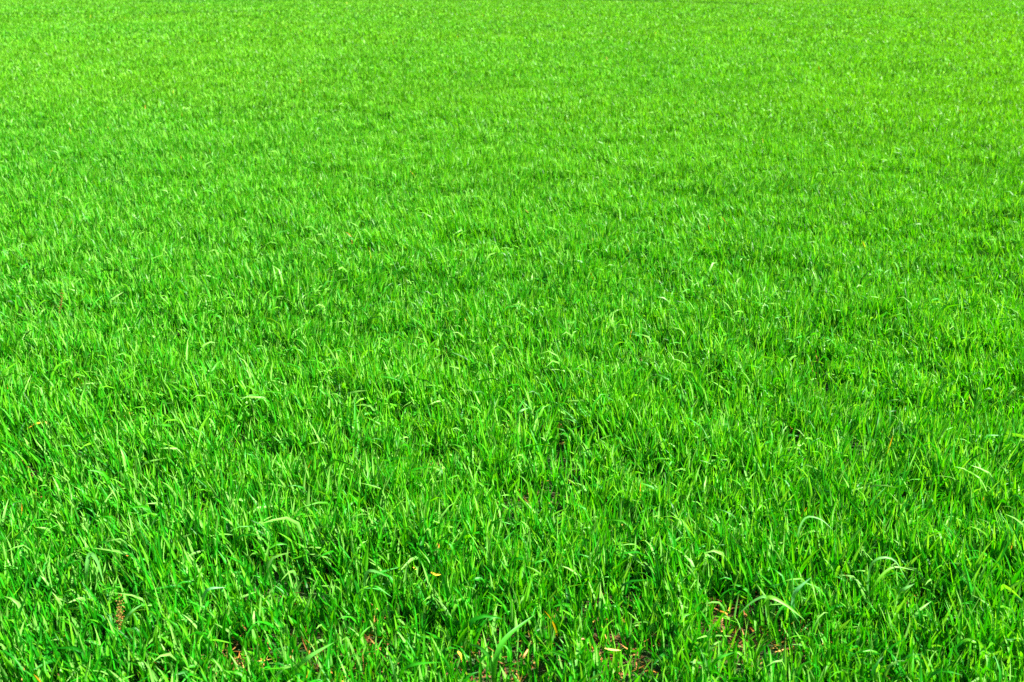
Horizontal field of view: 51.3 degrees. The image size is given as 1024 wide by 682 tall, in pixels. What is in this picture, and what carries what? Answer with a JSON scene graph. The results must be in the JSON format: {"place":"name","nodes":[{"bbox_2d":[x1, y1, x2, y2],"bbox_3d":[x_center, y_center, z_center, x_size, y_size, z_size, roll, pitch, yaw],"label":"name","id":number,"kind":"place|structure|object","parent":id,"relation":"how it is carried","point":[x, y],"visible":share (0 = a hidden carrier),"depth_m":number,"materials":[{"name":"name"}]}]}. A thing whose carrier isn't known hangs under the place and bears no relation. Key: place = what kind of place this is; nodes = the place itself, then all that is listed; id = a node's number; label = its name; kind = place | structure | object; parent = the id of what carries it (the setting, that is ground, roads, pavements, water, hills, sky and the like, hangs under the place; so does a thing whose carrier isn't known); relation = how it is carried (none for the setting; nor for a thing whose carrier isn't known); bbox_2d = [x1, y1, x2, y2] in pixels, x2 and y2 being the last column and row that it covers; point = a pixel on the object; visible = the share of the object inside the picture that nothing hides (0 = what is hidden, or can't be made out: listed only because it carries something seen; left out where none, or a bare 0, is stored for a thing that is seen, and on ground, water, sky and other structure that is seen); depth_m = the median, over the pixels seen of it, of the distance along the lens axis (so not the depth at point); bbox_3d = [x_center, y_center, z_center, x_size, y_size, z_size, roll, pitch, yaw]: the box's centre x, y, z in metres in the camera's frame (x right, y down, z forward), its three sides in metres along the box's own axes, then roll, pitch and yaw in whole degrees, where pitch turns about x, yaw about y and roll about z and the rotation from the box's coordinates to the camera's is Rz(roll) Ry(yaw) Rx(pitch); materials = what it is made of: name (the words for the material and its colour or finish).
{"place":"outdoors","nodes":[
{"label":"outdoors","id":0,"kind":"place"},
{"bbox_2d":[0,0,1023,681],"bbox_3d":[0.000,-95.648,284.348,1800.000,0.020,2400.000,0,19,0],"label":"ground","id":1,"kind":"structure","parent":0,"point":[480,640],"depth_m":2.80,"materials":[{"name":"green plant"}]},
{"bbox_2d":[57,290,62,313],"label":"dead weed","id":2,"kind":"object","parent":1,"relation":"on","point":[61,302],"visible":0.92,"depth_m":5.09,"materials":[{"name":"beige plant"}]},
{"bbox_2d":[78,552,102,584],"bbox_3d":[-1.099,0.641,2.822,0.112,0.160,0.029,13,23,33],"label":"wheat plant","id":3,"kind":"object","parent":1,"relation":"on","point":[88,556],"visible":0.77,"depth_m":2.81,"materials":[{"name":"green plant"}]},
{"bbox_2d":[112,594,124,629],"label":"dead weed","id":4,"kind":"object","parent":1,"relation":"on","point":[119,617],"visible":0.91,"depth_m":2.64,"materials":[{"name":"beige plant"}]},
{"bbox_2d":[120,604,142,640],"bbox_3d":[-0.949,0.716,2.650,0.076,0.130,0.031,0,19,0],"label":"wheat plant","id":5,"kind":"object","parent":1,"relation":"on","point":[126,617],"visible":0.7,"depth_m":2.64,"materials":[{"name":"green plant"}]},
{"bbox_2d":[192,587,225,605],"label":"wheat plant","id":6,"kind":"object","parent":1,"relation":"on","point":[205,592],"visible":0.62,"depth_m":2.72,"materials":[{"name":"green plant"}]},
{"bbox_2d":[288,642,333,681],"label":"wheat plant","id":7,"kind":"object","parent":1,"relation":"on","point":[303,661],"visible":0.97,"depth_m":2.46,"materials":[{"name":"green plant"}]},
{"bbox_2d":[364,569,389,600],"bbox_3d":[-0.357,0.660,2.802,0.084,0.136,0.028,11,22,30],"label":"wheat plant","id":8,"kind":"object","parent":1,"relation":"on","point":[366,574],"visible":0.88,"depth_m":2.79,"materials":[{"name":"green plant"}]},
{"bbox_2d":[388,653,437,681],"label":"wheat plant","id":9,"kind":"object","parent":1,"relation":"on","point":[404,668],"visible":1,"depth_m":2.44,"materials":[{"name":"green plant"}]},
{"bbox_2d":[466,615,533,681],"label":"wheat plant","id":10,"kind":"object","parent":1,"relation":"on","point":[493,665],"visible":1,"depth_m":2.50,"materials":[{"name":"green plant"}]},
{"bbox_2d":[494,400,530,427],"bbox_3d":[-0.005,0.284,3.871,0.139,0.156,0.061,5,20,14],"label":"wheat plant","id":11,"kind":"object","parent":1,"relation":"on","point":[517,415],"visible":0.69,"depth_m":3.84,"materials":[{"name":"green plant"}]},
{"bbox_2d":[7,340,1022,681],"bbox_3d":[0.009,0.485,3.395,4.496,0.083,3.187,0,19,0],"label":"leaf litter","id":12,"kind":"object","parent":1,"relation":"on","point":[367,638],"visible":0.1,"depth_m":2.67,"materials":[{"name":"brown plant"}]},
{"bbox_2d":[700,649,732,680],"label":"wheat plant","id":13,"kind":"object","parent":1,"relation":"on","point":[716,660],"visible":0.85,"depth_m":2.48,"materials":[{"name":"green plant"}]},
{"bbox_2d":[740,595,801,643],"bbox_3d":[0.641,0.698,2.656,0.162,0.160,0.041,1,19,3],"label":"wheat plant","id":14,"kind":"object","parent":1,"relation":"on","point":[768,598],"visible":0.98,"depth_m":2.63,"materials":[{"name":"green plant"}]},
{"bbox_2d":[780,578,819,620],"bbox_3d":[0.736,0.675,2.721,0.116,0.161,0.048,9,21,24],"label":"wheat plant","id":15,"kind":"object","parent":1,"relation":"on","point":[792,604],"visible":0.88,"depth_m":2.72,"materials":[{"name":"green plant"}]},
{"bbox_2d":[793,516,830,559],"bbox_3d":[0.845,0.573,3.027,0.118,0.155,0.035,-5,20,-15],"label":"wheat plant","id":16,"kind":"object","parent":1,"relation":"on","point":[802,521],"visible":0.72,"depth_m":3.01,"materials":[{"name":"green plant"}]},
{"bbox_2d":[867,556,911,598],"bbox_3d":[1.004,0.643,2.811,0.135,0.161,0.031,-3,19,-8],"label":"wheat plant","id":17,"kind":"object","parent":1,"relation":"on","point":[882,574],"visible":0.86,"depth_m":2.80,"materials":[{"name":"green plant"}]},
{"bbox_2d":[886,583,913,606],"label":"wheat plant","id":18,"kind":"object","parent":1,"relation":"on","point":[904,588],"visible":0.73,"depth_m":2.76,"materials":[{"name":"green plant"}]}
]}

